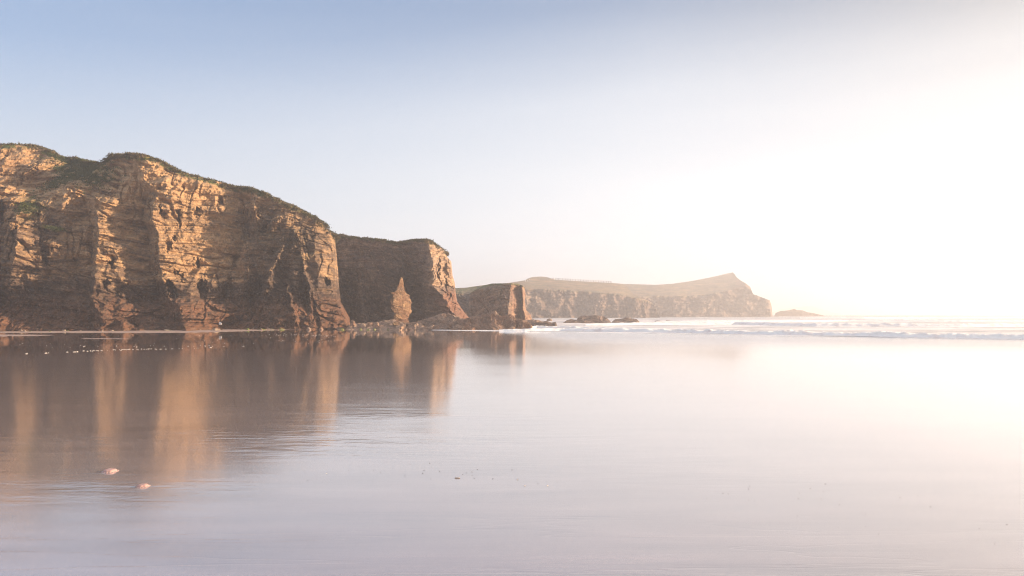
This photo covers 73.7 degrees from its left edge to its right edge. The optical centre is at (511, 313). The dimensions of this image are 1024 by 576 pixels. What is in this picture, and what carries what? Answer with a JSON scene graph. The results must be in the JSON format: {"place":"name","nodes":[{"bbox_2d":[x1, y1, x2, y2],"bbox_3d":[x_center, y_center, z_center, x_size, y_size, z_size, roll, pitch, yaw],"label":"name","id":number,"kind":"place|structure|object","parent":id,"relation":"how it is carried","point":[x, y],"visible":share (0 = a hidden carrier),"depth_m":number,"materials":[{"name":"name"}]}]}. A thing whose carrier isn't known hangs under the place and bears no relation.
{"place":"outdoors","nodes":[
{"label":"outdoors","id":0,"kind":"place"},
{"bbox_2d":[102,468,118,472],"bbox_3d":[-5.095,1.982,8.655,0.206,0.043,0.206,0,0,0],"label":"jellyfish","id":1,"kind":"object","parent":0,"point":[111,470],"visible":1,"depth_m":8.61},
{"bbox_2d":[135,483,150,487],"bbox_3d":[-4.274,1.986,7.901,0.167,0.036,0.167,0,0,0],"label":"jellyfish","id":2,"kind":"object","parent":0,"point":[144,485],"visible":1,"depth_m":7.86},
{"bbox_2d":[0,144,349,330],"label":"cliff","id":3,"kind":"structure","parent":0,"point":[146,244],"depth_m":86.48,"materials":[{"name":"brown stone"}]},
{"bbox_2d":[12,192,66,231],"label":"ledge grass","id":4,"kind":"structure","parent":3,"relation":"on","point":[26,205],"depth_m":82.12,"materials":[{"name":"green plant"}]},
{"bbox_2d":[33,151,125,193],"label":"gully grass","id":5,"kind":"structure","parent":3,"relation":"on","point":[81,169],"depth_m":89.25,"materials":[{"name":"green plant"}]},
{"bbox_2d":[0,142,340,242],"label":"clifftop heath","id":6,"kind":"object","parent":3,"relation":"on","point":[112,155],"visible":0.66,"depth_m":92.30,"materials":[{"name":"green plant"}]},
{"bbox_2d":[455,285,483,316],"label":"valley cliff","id":7,"kind":"structure","parent":0,"point":[463,297],"depth_m":183.18,"materials":[{"name":"stone"}]},
{"bbox_2d":[469,283,531,320],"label":"cove cliff","id":8,"kind":"structure","parent":0,"point":[501,299],"depth_m":133.44,"materials":[{"name":"brown stone"}]},
{"bbox_2d":[0,329,1023,575],"bbox_3d":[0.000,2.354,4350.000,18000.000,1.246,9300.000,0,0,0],"label":"beach","id":9,"kind":"structure","parent":0,"point":[684,455],"depth_m":9.69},
{"bbox_2d":[0,334,47,336],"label":"sand bank","id":10,"kind":"structure","parent":9,"relation":"on","point":[4,335],"depth_m":62.88,"materials":[{"name":"beige sand"}]},
{"bbox_2d":[83,338,119,338],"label":"sand bank","id":11,"kind":"structure","parent":9,"relation":"on","point":[101,338],"depth_m":55.26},
{"bbox_2d":[0,329,288,332],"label":"sand bank","id":12,"kind":"structure","parent":9,"relation":"on","point":[181,331],"depth_m":76.52,"materials":[{"name":"beige sand"}]},
{"bbox_2d":[22,333,356,353],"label":"foam flecks","id":13,"kind":"object","parent":9,"relation":"on","point":[172,348],"visible":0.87,"depth_m":40.38,"materials":[{"name":"white liquid"}]},
{"bbox_2d":[347,319,405,329],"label":"rock ledge","id":14,"kind":"object","parent":9,"relation":"on","point":[385,324],"visible":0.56,"depth_m":88.13,"materials":[{"name":"brown stone"}]},
{"bbox_2d":[393,321,400,325],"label":"fallen rock","id":15,"kind":"object","parent":14,"relation":"on","point":[395,323],"visible":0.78,"depth_m":87.72,"materials":[{"name":"brown stone"}]},
{"bbox_2d":[394,324,404,329],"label":"reef boulder","id":16,"kind":"object","parent":9,"relation":"on","point":[401,327],"visible":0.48,"depth_m":84.24,"materials":[{"name":"brown stone"}]},
{"bbox_2d":[390,277,411,322],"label":"sea stack","id":17,"kind":"object","parent":9,"relation":"on","point":[400,301],"visible":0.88,"depth_m":98.66,"materials":[{"name":"brown stone"}]},
{"bbox_2d":[336,234,468,323],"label":"cliff point","id":18,"kind":"structure","parent":9,"relation":"on","point":[370,274],"depth_m":112.10,"materials":[{"name":"brown stone"}]},
{"bbox_2d":[338,233,448,255],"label":"clifftop heath","id":19,"kind":"object","parent":18,"relation":"on","point":[375,239],"visible":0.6,"depth_m":110.82,"materials":[{"name":"green plant"}]},
{"bbox_2d":[404,313,462,329],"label":"rock ledge","id":20,"kind":"object","parent":9,"relation":"on","point":[437,321],"visible":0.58,"depth_m":87.33,"materials":[{"name":"brown stone"}]},
{"bbox_2d":[447,321,453,328],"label":"reef boulder","id":21,"kind":"object","parent":20,"relation":"on","point":[449,325],"visible":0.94,"depth_m":85.67,"materials":[{"name":"brown stone"}]},
{"bbox_2d":[451,311,532,329],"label":"rock outcrop","id":22,"kind":"object","parent":9,"relation":"on","point":[492,320],"visible":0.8,"depth_m":84.77,"materials":[{"name":"brown stone"}]},
{"bbox_2d":[0,0,1023,313],"label":"sky","id":23,"kind":"structure","parent":0,"point":[835,156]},
{"bbox_2d":[511,277,659,317],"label":"headland bluff","id":24,"kind":"structure","parent":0,"point":[546,297],"depth_m":343.05,"materials":[{"name":"brown stone"}]},
{"bbox_2d":[558,278,608,282],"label":"fence","id":25,"kind":"object","parent":24,"relation":"on","point":[583,280],"visible":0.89,"depth_m":410.19,"materials":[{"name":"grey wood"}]},
{"bbox_2d":[623,272,772,316],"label":"headland","id":26,"kind":"structure","parent":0,"point":[729,295],"depth_m":455.91,"materials":[{"name":"brown stone"}]},
{"bbox_2d":[453,314,1023,337],"bbox_3d":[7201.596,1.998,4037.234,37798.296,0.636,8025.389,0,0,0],"label":"sea","id":27,"kind":"structure","parent":0,"point":[966,330],"depth_m":105.96,"materials":[{"name":"liquid"}]},
{"bbox_2d":[526,319,541,323],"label":"rock outcrop","id":28,"kind":"object","parent":27,"relation":"in","point":[531,321],"visible":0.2,"depth_m":115.26,"materials":[{"name":"brown stone"}]},
{"bbox_2d":[531,321,556,325],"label":"rock outcrop","id":29,"kind":"object","parent":27,"relation":"in","point":[544,323],"visible":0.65,"depth_m":108.65,"materials":[{"name":"brown stone"}]},
{"bbox_2d":[563,319,577,322],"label":"skerry","id":30,"kind":"structure","parent":27,"relation":"in","point":[571,321],"depth_m":148.14,"materials":[{"name":"brown stone"}]},
{"bbox_2d":[577,315,610,322],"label":"skerry","id":31,"kind":"structure","parent":27,"relation":"in","point":[592,319],"depth_m":148.93,"materials":[{"name":"brown stone"}]},
{"bbox_2d":[532,325,671,329],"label":"breaking wave","id":32,"kind":"object","parent":27,"relation":"on","point":[561,327],"visible":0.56,"depth_m":89.19,"materials":[{"name":"liquid"}]},
{"bbox_2d":[611,317,638,322],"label":"skerry","id":33,"kind":"structure","parent":27,"relation":"in","point":[626,320],"depth_m":150.00,"materials":[{"name":"brown stone"}]},
{"bbox_2d":[499,328,1023,339],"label":"breaking wave","id":34,"kind":"object","parent":27,"relation":"on","point":[926,335],"visible":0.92,"depth_m":63.10,"materials":[{"name":"liquid"}]},
{"bbox_2d":[774,309,823,316],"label":"islet","id":35,"kind":"object","parent":27,"relation":"in","point":[793,312],"visible":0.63,"depth_m":532.12,"materials":[{"name":"beige stone"}]},
{"bbox_2d":[586,321,1023,327],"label":"breaking wave","id":36,"kind":"object","parent":27,"relation":"on","point":[823,324],"visible":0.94,"depth_m":106.59,"materials":[{"name":"liquid"}]},
{"bbox_2d":[656,319,1023,321],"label":"breaking wave","id":37,"kind":"object","parent":27,"relation":"on","point":[904,320],"visible":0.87,"depth_m":166.13,"materials":[{"name":"liquid"}]}
]}

